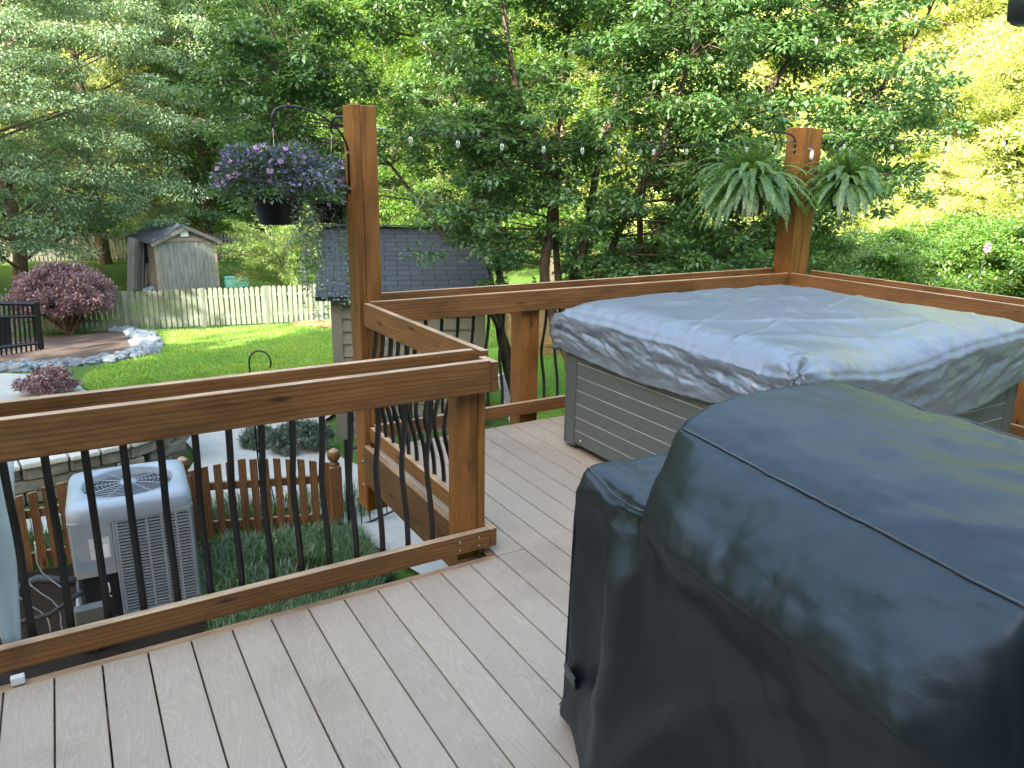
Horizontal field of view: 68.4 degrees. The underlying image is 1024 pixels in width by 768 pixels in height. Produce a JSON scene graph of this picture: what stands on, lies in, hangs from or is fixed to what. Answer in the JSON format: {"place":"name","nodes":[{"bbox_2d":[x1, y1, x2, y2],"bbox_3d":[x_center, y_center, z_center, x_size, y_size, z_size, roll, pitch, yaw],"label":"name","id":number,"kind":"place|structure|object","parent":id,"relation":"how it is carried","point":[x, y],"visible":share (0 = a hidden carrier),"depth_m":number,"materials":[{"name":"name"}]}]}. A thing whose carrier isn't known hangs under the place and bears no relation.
{"place":"outdoors","nodes":[
{"label":"outdoors","id":0,"kind":"place"},
{"bbox_2d":[0,373,448,573],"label":"concrete path","id":1,"kind":"structure","parent":0,"point":[213,451],"depth_m":8.24,"materials":[{"name":"grey concrete"}]},
{"bbox_2d":[80,315,565,419],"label":"lawn","id":2,"kind":"structure","parent":0,"point":[495,399],"depth_m":15.54,"materials":[{"name":"green plant"}]},
{"bbox_2d":[290,319,331,327],"bbox_3d":[-4.971,-1.662,20.657,2.440,0.150,1.127,10,18,31],"label":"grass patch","id":3,"kind":"object","parent":2,"relation":"on","point":[312,322],"visible":0.52,"depth_m":20.84,"materials":[{"name":"yellow plant"}]},
{"bbox_2d":[155,0,545,393],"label":"crape myrtle","id":4,"kind":"object","parent":2,"relation":"on","point":[302,74],"visible":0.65,"depth_m":9.36,"materials":[{"name":"green plant"}]},
{"bbox_2d":[505,308,567,355],"bbox_3d":[0.822,-1.153,15.327,2.243,1.520,0.119,-4,16,-16],"label":"tan fence","id":5,"kind":"object","parent":2,"relation":"on","point":[548,345],"visible":0.02,"depth_m":15.27,"materials":[{"name":"beige wood"}]},
{"bbox_2d":[388,0,819,373],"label":"crape myrtle","id":6,"kind":"object","parent":2,"relation":"on","point":[638,36],"visible":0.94,"depth_m":7.93,"materials":[{"name":"green plant"}]},
{"bbox_2d":[578,237,697,277],"bbox_3d":[2.297,-1.208,12.871,3.241,2.770,3.343,-1,16,-8],"label":"hedge shrub","id":7,"kind":"object","parent":2,"relation":"on","point":[598,247],"visible":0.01,"depth_m":12.29,"materials":[{"name":"green plant"}]},
{"bbox_2d":[671,228,772,268],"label":"hedge shrub","id":8,"kind":"object","parent":2,"relation":"on","point":[736,238],"visible":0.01,"depth_m":12.69,"materials":[{"name":"green plant"}]},
{"bbox_2d":[560,0,980,276],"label":"crape myrtle","id":9,"kind":"object","parent":2,"relation":"on","point":[857,125],"visible":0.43,"depth_m":8.19,"materials":[{"name":"green plant"}]},
{"bbox_2d":[757,231,865,273],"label":"hedge shrub","id":10,"kind":"object","parent":2,"relation":"on","point":[771,254],"visible":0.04,"depth_m":12.70,"materials":[{"name":"green plant"}]},
{"bbox_2d":[831,238,966,289],"bbox_3d":[6.036,-1.231,12.854,3.065,2.539,2.971,8,17,23],"label":"hedge shrub","id":11,"kind":"object","parent":2,"relation":"on","point":[885,257],"visible":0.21,"depth_m":12.07,"materials":[{"name":"green plant"}]},
{"bbox_2d":[840,221,977,290],"bbox_3d":[7.075,-1.533,13.733,3.343,2.770,3.241,6,16,17],"label":"hedge shrub","id":12,"kind":"object","parent":2,"relation":"on","point":[900,235],"visible":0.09,"depth_m":13.22,"materials":[{"name":"green plant"}]},
{"bbox_2d":[888,207,1013,285],"bbox_3d":[8.581,-1.921,14.856,3.678,3.046,3.565,-3,16,-13],"label":"hedge shrub","id":13,"kind":"object","parent":2,"relation":"on","point":[955,220],"visible":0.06,"depth_m":14.43,"materials":[{"name":"green plant"}]},
{"bbox_2d":[917,218,1023,296],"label":"hedge shrub","id":14,"kind":"object","parent":2,"relation":"on","point":[952,238],"visible":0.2,"depth_m":12.83,"materials":[{"name":"green plant"}]},
{"bbox_2d":[926,214,1023,297],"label":"hedge shrub","id":15,"kind":"object","parent":2,"relation":"on","point":[1004,245],"visible":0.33,"depth_m":12.09,"materials":[{"name":"green plant"}]},
{"bbox_2d":[977,242,991,291],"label":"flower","id":16,"kind":"object","parent":2,"relation":"on","point":[987,246],"visible":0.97,"depth_m":11.76,"materials":[{"name":"white plant"}]},
{"bbox_2d":[961,236,1023,297],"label":"hedge shrub","id":17,"kind":"object","parent":2,"relation":"on","point":[1009,277],"visible":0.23,"depth_m":11.79,"materials":[{"name":"green plant"}]},
{"bbox_2d":[1001,213,1023,294],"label":"hedge shrub","id":18,"kind":"object","parent":2,"relation":"on","point":[1014,260],"visible":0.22,"depth_m":10.78,"materials":[{"name":"green plant"}]},
{"bbox_2d":[0,176,921,579],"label":"ground","id":19,"kind":"structure","parent":0,"point":[116,272],"depth_m":28.88,"materials":[{"name":"green plant"}]},
{"bbox_2d":[8,362,31,372],"bbox_3d":[-9.607,-0.305,14.724,0.403,0.263,0.448,-8,18,-29],"label":"boulder","id":20,"kind":"object","parent":19,"relation":"on","point":[17,367],"visible":0.82,"depth_m":14.60,"materials":[{"name":"grey stone"}]},
{"bbox_2d":[0,302,43,355],"bbox_3d":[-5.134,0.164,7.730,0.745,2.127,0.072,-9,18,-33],"label":"metal railing","id":21,"kind":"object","parent":19,"relation":"on","point":[6,333],"depth_m":7.62,"materials":[{"name":"black metal"}]},
{"bbox_2d":[8,364,82,395],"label":"purple shrub","id":22,"kind":"object","parent":19,"relation":"on","point":[45,380],"visible":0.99,"depth_m":12.04,"materials":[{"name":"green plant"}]},
{"bbox_2d":[2,260,121,334],"bbox_3d":[-11.799,-2.260,19.814,2.843,1.990,2.702,-8,18,-29],"label":"purple bush","id":23,"kind":"object","parent":19,"relation":"on","point":[73,292],"visible":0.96,"depth_m":19.20,"materials":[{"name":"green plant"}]},
{"bbox_2d":[0,330,132,362],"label":"mulch bed","id":24,"kind":"object","parent":19,"relation":"on","point":[83,346],"visible":0.43,"depth_m":17.64,"materials":[{"name":"brown soil"}]},
{"bbox_2d":[0,363,9,372],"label":"boulder","id":25,"kind":"object","parent":24,"relation":"on","point":[3,367],"visible":0.6,"depth_m":14.58,"materials":[{"name":"grey stone"}]},
{"bbox_2d":[52,359,67,367],"bbox_3d":[-9.112,-0.387,15.138,0.364,0.207,0.321,2,16,5],"label":"boulder","id":26,"kind":"object","parent":24,"relation":"on","point":[57,363],"visible":0.66,"depth_m":15.07,"materials":[{"name":"grey stone"}]},
{"bbox_2d":[68,357,82,366],"bbox_3d":[-8.839,-0.428,15.313,0.345,0.220,0.379,1,16,1],"label":"boulder","id":27,"kind":"object","parent":24,"relation":"on","point":[74,362],"visible":0.8,"depth_m":15.20,"materials":[{"name":"grey stone"}]},
{"bbox_2d":[79,357,99,365],"bbox_3d":[-8.649,-0.444,15.410,0.325,0.208,0.380,11,18,32],"label":"boulder","id":28,"kind":"object","parent":24,"relation":"on","point":[87,361],"visible":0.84,"depth_m":15.30,"materials":[{"name":"grey stone"}]},
{"bbox_2d":[102,354,117,362],"bbox_3d":[-8.406,-0.499,15.706,0.422,0.222,0.335,-11,17,-6],"label":"boulder","id":29,"kind":"object","parent":24,"relation":"on","point":[107,359],"visible":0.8,"depth_m":15.61,"materials":[{"name":"grey stone"}]},
{"bbox_2d":[116,354,128,361],"bbox_3d":[-8.232,-0.534,15.860,0.297,0.201,0.324,7,17,22],"label":"boulder","id":30,"kind":"object","parent":24,"relation":"on","point":[121,357],"visible":0.71,"depth_m":15.77,"materials":[{"name":"grey stone"}]},
{"bbox_2d":[148,340,165,346],"bbox_3d":[-8.311,-0.880,17.574,0.456,0.273,0.410,-5,17,-21],"label":"boulder","id":31,"kind":"object","parent":24,"relation":"on","point":[155,342],"visible":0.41,"depth_m":17.53,"materials":[{"name":"grey stone"}]},
{"bbox_2d":[0,0,157,217],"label":"woodland tree","id":32,"kind":"object","parent":19,"relation":"on","point":[57,109],"visible":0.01,"depth_m":41.82,"materials":[{"name":"green plant"}]},
{"bbox_2d":[14,435,190,505],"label":"retaining wall","id":33,"kind":"structure","parent":19,"relation":"on","point":[64,468],"depth_m":7.50,"materials":[{"name":"stone"}]},
{"bbox_2d":[0,0,223,289],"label":"broad tree","id":34,"kind":"object","parent":19,"relation":"on","point":[16,221],"visible":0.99,"depth_m":25.94,"materials":[{"name":"green plant"}]},
{"bbox_2d":[17,1,251,230],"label":"woodland tree","id":35,"kind":"object","parent":19,"relation":"on","point":[107,81],"visible":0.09,"depth_m":38.32,"materials":[{"name":"green plant"}]},
{"bbox_2d":[0,0,272,263],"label":"broad tree","id":36,"kind":"object","parent":19,"relation":"on","point":[145,24],"visible":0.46,"depth_m":32.62,"materials":[{"name":"green plant"}]},
{"bbox_2d":[127,237,147,290],"bbox_3d":[-14.155,-4.498,28.577,0.351,2.163,1.152,6,16,18],"label":"board stack","id":37,"kind":"object","parent":19,"relation":"on","point":[136,265],"visible":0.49,"depth_m":28.39,"materials":[{"name":"grey wood"}]},
{"bbox_2d":[0,232,300,262],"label":"back fence","id":38,"kind":"object","parent":19,"relation":"on","point":[116,252],"visible":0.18,"depth_m":36.34,"materials":[{"name":"grey wood"}]},
{"bbox_2d":[0,284,330,332],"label":"white fence","id":39,"kind":"object","parent":19,"relation":"on","point":[265,294],"visible":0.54,"depth_m":20.91,"materials":[{"name":"white wood"}]},
{"bbox_2d":[125,221,222,292],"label":"old shed","id":40,"kind":"structure","parent":19,"relation":"on","point":[178,257],"depth_m":28.49,"materials":[{"name":"grey wood"}]},
{"bbox_2d":[144,243,149,264],"bbox_3d":[-13.906,-5.009,28.612,0.026,0.920,0.860,-12,20,-39],"label":"window","id":41,"kind":"structure","parent":40,"relation":"in","point":[147,260],"depth_m":28.50,"materials":[{"name":"black glass"}]},
{"bbox_2d":[160,240,213,289],"bbox_3d":[-12.331,-4.444,28.631,2.195,1.970,0.050,-12,20,-39],"label":"door","id":42,"kind":"structure","parent":40,"relation":"in","point":[207,240],"depth_m":28.43,"materials":[{"name":"grey wood"}]},
{"bbox_2d":[15,448,343,576],"bbox_3d":[-3.292,1.101,5.964,3.830,0.830,0.384,-6,17,-24],"label":"picket fence","id":43,"kind":"object","parent":19,"relation":"on","point":[35,512],"visible":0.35,"depth_m":6.42,"materials":[{"name":"brown wood"}]},
{"bbox_2d":[73,0,304,235],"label":"woodland tree","id":44,"kind":"object","parent":19,"relation":"on","point":[207,226],"visible":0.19,"depth_m":37.52,"materials":[{"name":"green plant"}]},
{"bbox_2d":[0,533,390,767],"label":"planting bed","id":45,"kind":"object","parent":19,"relation":"on","point":[42,603],"visible":0.06,"depth_m":5.13,"materials":[{"name":"brown soil"}]},
{"bbox_2d":[18,574,104,652],"bbox_3d":[-3.098,1.520,4.804,1.004,0.613,0.170,-2,16,-12],"label":"disconnect box","id":46,"kind":"object","parent":45,"relation":"on","point":[89,613],"visible":0.4,"depth_m":4.82,"materials":[{"name":"plastic"}]},
{"bbox_2d":[19,542,62,632],"bbox_3d":[-2.925,1.298,4.713,0.236,0.976,0.748,-3,16,-14],"label":"cable","id":47,"kind":"object","parent":46,"relation":"hanging from","point":[42,593],"visible":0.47,"depth_m":4.67,"materials":[{"name":"white plastic"}]},
{"bbox_2d":[65,459,206,624],"bbox_3d":[-2.736,1.135,5.481,0.860,0.938,0.830,-7,17,-27],"label":"air conditioner","id":48,"kind":"object","parent":45,"relation":"on","point":[115,530],"visible":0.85,"depth_m":5.19,"materials":[{"name":"metal"}]},
{"bbox_2d":[193,515,401,631],"bbox_3d":[-1.709,1.428,5.850,1.649,0.180,1.826,-8,18,-29],"label":"ground cover","id":49,"kind":"object","parent":45,"relation":"on","point":[223,557],"visible":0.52,"depth_m":6.00,"materials":[{"name":"green plant"}]},
{"bbox_2d":[28,479,375,567],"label":"border grass","id":50,"kind":"structure","parent":19,"relation":"on","point":[46,536],"depth_m":6.83,"materials":[{"name":"green plant"}]},
{"bbox_2d":[223,272,249,287],"bbox_3d":[-10.859,-4.196,29.839,1.034,0.689,0.827,-8,18,-29],"label":"storage tub","id":51,"kind":"object","parent":19,"relation":"on","point":[226,283],"visible":0.45,"depth_m":29.62,"materials":[{"name":"teal plastic"}]},
{"bbox_2d":[152,4,336,236],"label":"woodland tree","id":52,"kind":"object","parent":19,"relation":"on","point":[255,222],"visible":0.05,"depth_m":40.80,"materials":[{"name":"green plant"}]},
{"bbox_2d":[237,424,277,449],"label":"conifer shrub","id":53,"kind":"object","parent":19,"relation":"on","point":[245,441],"visible":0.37,"depth_m":9.00,"materials":[{"name":"green plant"}]},
{"bbox_2d":[245,350,275,506],"bbox_3d":[-2.249,0.456,6.776,0.275,1.573,0.094,-1,16,-8],"label":"shepherds hook","id":54,"kind":"object","parent":19,"relation":"on","point":[256,445],"visible":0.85,"depth_m":6.73,"materials":[{"name":"black metal"}]},
{"bbox_2d":[206,203,330,304],"bbox_3d":[-7.806,-4.643,25.680,5.002,3.966,4.181,-8,18,-29],"label":"feathery sapling","id":55,"kind":"object","parent":19,"relation":"on","point":[273,259],"visible":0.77,"depth_m":25.16,"materials":[{"name":"green plant"}]},
{"bbox_2d":[183,0,379,236],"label":"woodland tree","id":56,"kind":"object","parent":19,"relation":"on","point":[277,11],"visible":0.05,"depth_m":37.32,"materials":[{"name":"green plant"}]},
{"bbox_2d":[265,419,336,456],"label":"conifer shrub","id":57,"kind":"object","parent":19,"relation":"on","point":[278,437],"visible":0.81,"depth_m":8.69,"materials":[{"name":"green plant"}]},
{"bbox_2d":[0,415,604,767],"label":"deck","id":58,"kind":"structure","parent":19,"relation":"on","point":[457,664],"depth_m":2.59,"materials":[{"name":"grey wood"}]},
{"bbox_2d":[0,461,20,643],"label":"folded sheet","id":59,"kind":"object","parent":58,"relation":"on","point":[10,626],"visible":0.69,"depth_m":2.85,"materials":[{"name":"white fabric"}]},
{"bbox_2d":[10,673,25,686],"bbox_3d":[-1.653,0.989,2.521,0.040,0.030,0.024,-8,18,-29],"label":"clip","id":60,"kind":"object","parent":58,"relation":"on","point":[17,679],"visible":1,"depth_m":2.51,"materials":[{"name":"white plastic"}]},
{"bbox_2d":[0,348,497,673],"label":"deck railing","id":61,"kind":"object","parent":58,"relation":"on","point":[45,427],"visible":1,"depth_m":2.83,"materials":[{"name":"brown wood"}]},
{"bbox_2d":[343,104,387,510],"bbox_3d":[-0.910,-0.405,4.707,0.152,2.515,0.173,-8,18,-29],"label":"timber post","id":62,"kind":"object","parent":58,"relation":"attached to","point":[360,136],"visible":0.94,"depth_m":4.52,"materials":[{"name":"brown wood"}]},
{"bbox_2d":[271,105,350,192],"bbox_3d":[-1.118,-1.310,4.234,0.022,0.467,0.487,15,21,42],"label":"plant bracket","id":63,"kind":"object","parent":62,"relation":"attached to","point":[325,118],"visible":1,"depth_m":4.27,"materials":[{"name":"black metal"}]},
{"bbox_2d":[202,128,345,325],"bbox_3d":[-1.305,-0.848,4.194,0.766,1.095,0.749,-8,18,-29],"label":"flower basket","id":64,"kind":"object","parent":63,"relation":"hanging from","point":[296,165],"visible":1,"depth_m":4.01,"materials":[{"name":"plastic"}]},
{"bbox_2d":[330,116,342,134],"bbox_3d":[-1.018,-1.535,4.560,0.242,0.169,0.034,15,21,41],"label":"plant bracket","id":65,"kind":"object","parent":62,"relation":"attached to","point":[334,118],"visible":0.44,"depth_m":4.60,"materials":[{"name":"black metal"}]},
{"bbox_2d":[271,134,381,319],"bbox_3d":[-1.155,-0.987,4.773,0.667,1.134,0.625,-1,16,-7],"label":"flower basket","id":66,"kind":"object","parent":65,"relation":"hanging from","point":[324,212],"visible":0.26,"depth_m":4.66,"materials":[{"name":"plastic"}]},
{"bbox_2d":[364,303,487,506],"bbox_3d":[-0.517,0.106,4.064,0.078,0.879,1.440,-8,18,-30],"label":"deck railing","id":67,"kind":"object","parent":58,"relation":"on","point":[415,336],"visible":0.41,"depth_m":4.08,"materials":[{"name":"brown wood"}]},
{"bbox_2d":[369,268,788,436],"bbox_3d":[0.695,-0.200,5.743,3.760,1.180,0.248,-8,18,-29],"label":"deck railing","id":68,"kind":"object","parent":58,"relation":"on","point":[523,304],"visible":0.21,"depth_m":5.29,"materials":[{"name":"brown wood"}]},
{"bbox_2d":[559,383,1023,767],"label":"covered grill","id":69,"kind":"object","parent":58,"relation":"on","point":[826,575],"visible":1,"depth_m":1.46,"materials":[{"name":"black plastic"}]},
{"bbox_2d":[564,352,1018,461],"bbox_3d":[1.597,0.112,4.544,1.968,0.745,1.726,-8,18,-29],"label":"hot tub","id":70,"kind":"object","parent":58,"relation":"on","point":[609,415],"visible":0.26,"depth_m":4.27,"materials":[{"name":"plastic"}]},
{"bbox_2d":[549,285,1023,415],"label":"hot tub cover","id":71,"kind":"object","parent":70,"relation":"on","point":[715,345],"visible":0.92,"depth_m":3.90,"materials":[{"name":"silver fabric"}]},
{"bbox_2d":[772,127,822,284],"bbox_3d":[2.424,-0.978,6.585,0.231,2.385,0.178,-8,18,-29],"label":"timber post","id":72,"kind":"object","parent":58,"relation":"attached to","point":[792,245],"visible":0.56,"depth_m":6.37,"materials":[{"name":"brown wood"}]},
{"bbox_2d":[376,127,791,155],"bbox_3d":[0.765,-1.713,5.358,3.651,0.177,0.030,-8,18,-29],"label":"string light","id":73,"kind":"object","parent":72,"relation":"hanging from","point":[543,149],"visible":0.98,"depth_m":5.21,"materials":[{"name":"clear glass"},{"name":"dark plastic"}]},
{"bbox_2d":[755,131,796,153],"bbox_3d":[2.167,-1.988,6.189,0.379,0.175,0.023,-3,16,-13],"label":"plant bracket","id":74,"kind":"object","parent":72,"relation":"attached to","point":[794,143],"visible":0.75,"depth_m":6.19,"materials":[{"name":"black metal"}]},
{"bbox_2d":[684,129,822,231],"bbox_3d":[1.987,-1.672,6.257,1.171,0.833,1.115,-8,18,-29],"label":"hanging fern","id":75,"kind":"object","parent":74,"relation":"hanging from","point":[749,186],"visible":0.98,"depth_m":6.04,"materials":[{"name":"green plant"}]},
{"bbox_2d":[823,132,843,144],"bbox_3d":[2.646,-2.015,6.307,0.265,0.179,0.032,9,18,28],"label":"plant bracket","id":76,"kind":"object","parent":72,"relation":"attached to","point":[836,134],"visible":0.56,"depth_m":6.25,"materials":[{"name":"black metal"}]},
{"bbox_2d":[798,137,900,223],"bbox_3d":[2.786,-1.705,6.308,0.957,0.682,0.896,-8,18,-29],"label":"hanging fern","id":77,"kind":"object","parent":76,"relation":"hanging from","point":[845,186],"visible":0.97,"depth_m":6.16,"materials":[{"name":"green plant"}]},
{"bbox_2d":[822,139,1018,152],"bbox_3d":[4.135,-1.431,3.904,0.030,0.391,5.963,-9,18,-31],"label":"string light","id":78,"kind":"object","parent":72,"relation":"hanging from","point":[1005,148],"visible":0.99,"depth_m":5.46,"materials":[{"name":"plastic"}]},
{"bbox_2d":[789,270,1023,437],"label":"deck railing","id":79,"kind":"object","parent":58,"relation":"on","point":[1000,306],"visible":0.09,"depth_m":5.47,"materials":[{"name":"brown wood"}]},
{"bbox_2d":[223,0,434,226],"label":"woodland tree","id":80,"kind":"object","parent":19,"relation":"on","point":[337,121],"visible":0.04,"depth_m":40.50,"materials":[{"name":"green plant"}]},
{"bbox_2d":[270,0,476,226],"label":"woodland tree","id":81,"kind":"object","parent":19,"relation":"on","point":[360,44],"visible":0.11,"depth_m":34.20,"materials":[{"name":"green plant"}]},
{"bbox_2d":[343,433,418,525],"bbox_3d":[-1.108,0.812,6.696,0.748,0.964,0.044,-6,17,-25],"label":"iron railing","id":82,"kind":"object","parent":19,"relation":"on","point":[345,441],"visible":0.08,"depth_m":6.59,"materials":[{"name":"black metal"}]},
{"bbox_2d":[315,224,489,439],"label":"garden shed","id":83,"kind":"structure","parent":19,"relation":"on","point":[411,275],"depth_m":9.48,"materials":[{"name":"beige"}]},
{"bbox_2d":[330,0,554,246],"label":"woodland tree","id":84,"kind":"object","parent":19,"relation":"on","point":[407,73],"visible":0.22,"depth_m":29.83,"materials":[{"name":"green plant"}]},
{"bbox_2d":[10,1,1020,209],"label":"distant woods","id":85,"kind":"object","parent":19,"relation":"on","point":[183,44],"depth_m":57.25,"materials":[{"name":"green plant"}]},
{"bbox_2d":[404,2,635,269],"bbox_3d":[0.226,-11.681,34.484,11.330,13.646,11.765,2,15,4],"label":"woodland tree","id":86,"kind":"object","parent":19,"relation":"on","point":[521,50],"visible":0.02,"depth_m":32.56,"materials":[{"name":"green plant"}]},
{"bbox_2d":[417,0,674,281],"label":"woodland tree","id":87,"kind":"object","parent":19,"relation":"on","point":[589,88],"visible":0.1,"depth_m":28.08,"materials":[{"name":"green plant"}]},
{"bbox_2d":[526,8,757,246],"bbox_3d":[5.158,-11.113,32.278,10.791,12.996,11.205,1,15,1],"label":"woodland tree","id":88,"kind":"object","parent":19,"relation":"on","point":[584,187],"visible":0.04,"depth_m":30.35,"materials":[{"name":"green plant"}]},
{"bbox_2d":[534,0,786,253],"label":"woodland tree","id":89,"kind":"object","parent":19,"relation":"on","point":[621,141],"visible":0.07,"depth_m":28.25,"materials":[{"name":"green plant"}]},
{"bbox_2d":[600,5,856,229],"bbox_3d":[9.206,-11.299,29.835,9.981,13.973,10.751,15,21,42],"label":"woodland tree","id":90,"kind":"object","parent":19,"relation":"on","point":[775,60],"depth_m":28.88,"materials":[{"name":"green plant"}]},
{"bbox_2d":[627,0,1007,255],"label":"woodland tree","id":91,"kind":"object","parent":19,"relation":"on","point":[764,67],"visible":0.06,"depth_m":23.99,"materials":[{"name":"green plant"}]},
{"bbox_2d":[713,0,1007,251],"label":"bright tree","id":92,"kind":"object","parent":19,"relation":"on","point":[807,84],"visible":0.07,"depth_m":23.68,"materials":[{"name":"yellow plant"}]},
{"bbox_2d":[785,3,995,237],"bbox_3d":[15.648,-11.670,30.331,11.205,12.996,10.791,-11,20,-38],"label":"bright tree","id":93,"kind":"object","parent":19,"relation":"on","point":[917,92],"depth_m":28.42,"materials":[{"name":"yellow plant"}]},
{"bbox_2d":[827,0,1023,266],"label":"bright tree","id":94,"kind":"object","parent":19,"relation":"on","point":[943,10],"visible":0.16,"depth_m":20.97,"materials":[{"name":"yellow plant"}]},
{"bbox_2d":[839,61,1023,243],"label":"bright tree","id":95,"kind":"object","parent":19,"relation":"on","point":[946,165],"visible":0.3,"depth_m":20.23,"materials":[{"name":"yellow plant"}]},
{"bbox_2d":[853,0,1020,230],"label":"bright tree","id":96,"kind":"object","parent":19,"relation":"on","point":[937,31],"visible":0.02,"depth_m":25.27,"materials":[{"name":"yellow plant"}]},
{"bbox_2d":[887,52,1023,236],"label":"bright tree","id":97,"kind":"object","parent":19,"relation":"on","point":[1001,164],"visible":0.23,"depth_m":20.52,"materials":[{"name":"yellow plant"}]},
{"bbox_2d":[895,0,1023,228],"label":"bright tree","id":98,"kind":"object","parent":19,"relation":"on","point":[1018,87],"visible":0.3,"depth_m":19.98,"materials":[{"name":"yellow plant"}]},
{"bbox_2d":[942,0,1023,217],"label":"bright tree","id":99,"kind":"object","parent":19,"relation":"on","point":[1006,111],"visible":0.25,"depth_m":19.89,"materials":[{"name":"yellow plant"}]},
{"bbox_2d":[971,0,1023,216],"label":"bright tree","id":100,"kind":"object","parent":19,"relation":"on","point":[1020,59],"visible":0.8,"depth_m":18.08,"materials":[{"name":"yellow plant"}]},
{"bbox_3d":[4.339,0.523,-2.898,14.500,6.800,6.650,-8,18,-29],"label":"house","id":101,"kind":"object","parent":19,"relation":"on","visible":0},
{"bbox_2d":[1007,0,1023,26],"bbox_3d":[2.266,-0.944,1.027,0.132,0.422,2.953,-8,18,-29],"label":"hanging lantern","id":102,"kind":"object","parent":101,"relation":"hanging from","point":[1015,13],"visible":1,"depth_m":2.23,"materials":[{"name":"plastic"}]},
{"bbox_2d":[498,373,509,421],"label":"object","id":103,"kind":"object","parent":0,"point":[506,396],"visible":0.28,"depth_m":6.17,"materials":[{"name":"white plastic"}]},
{"bbox_2d":[35,0,997,175],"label":"hill","id":104,"kind":"structure","parent":0,"point":[326,131],"depth_m":67.31,"materials":[{"name":"green plant"}]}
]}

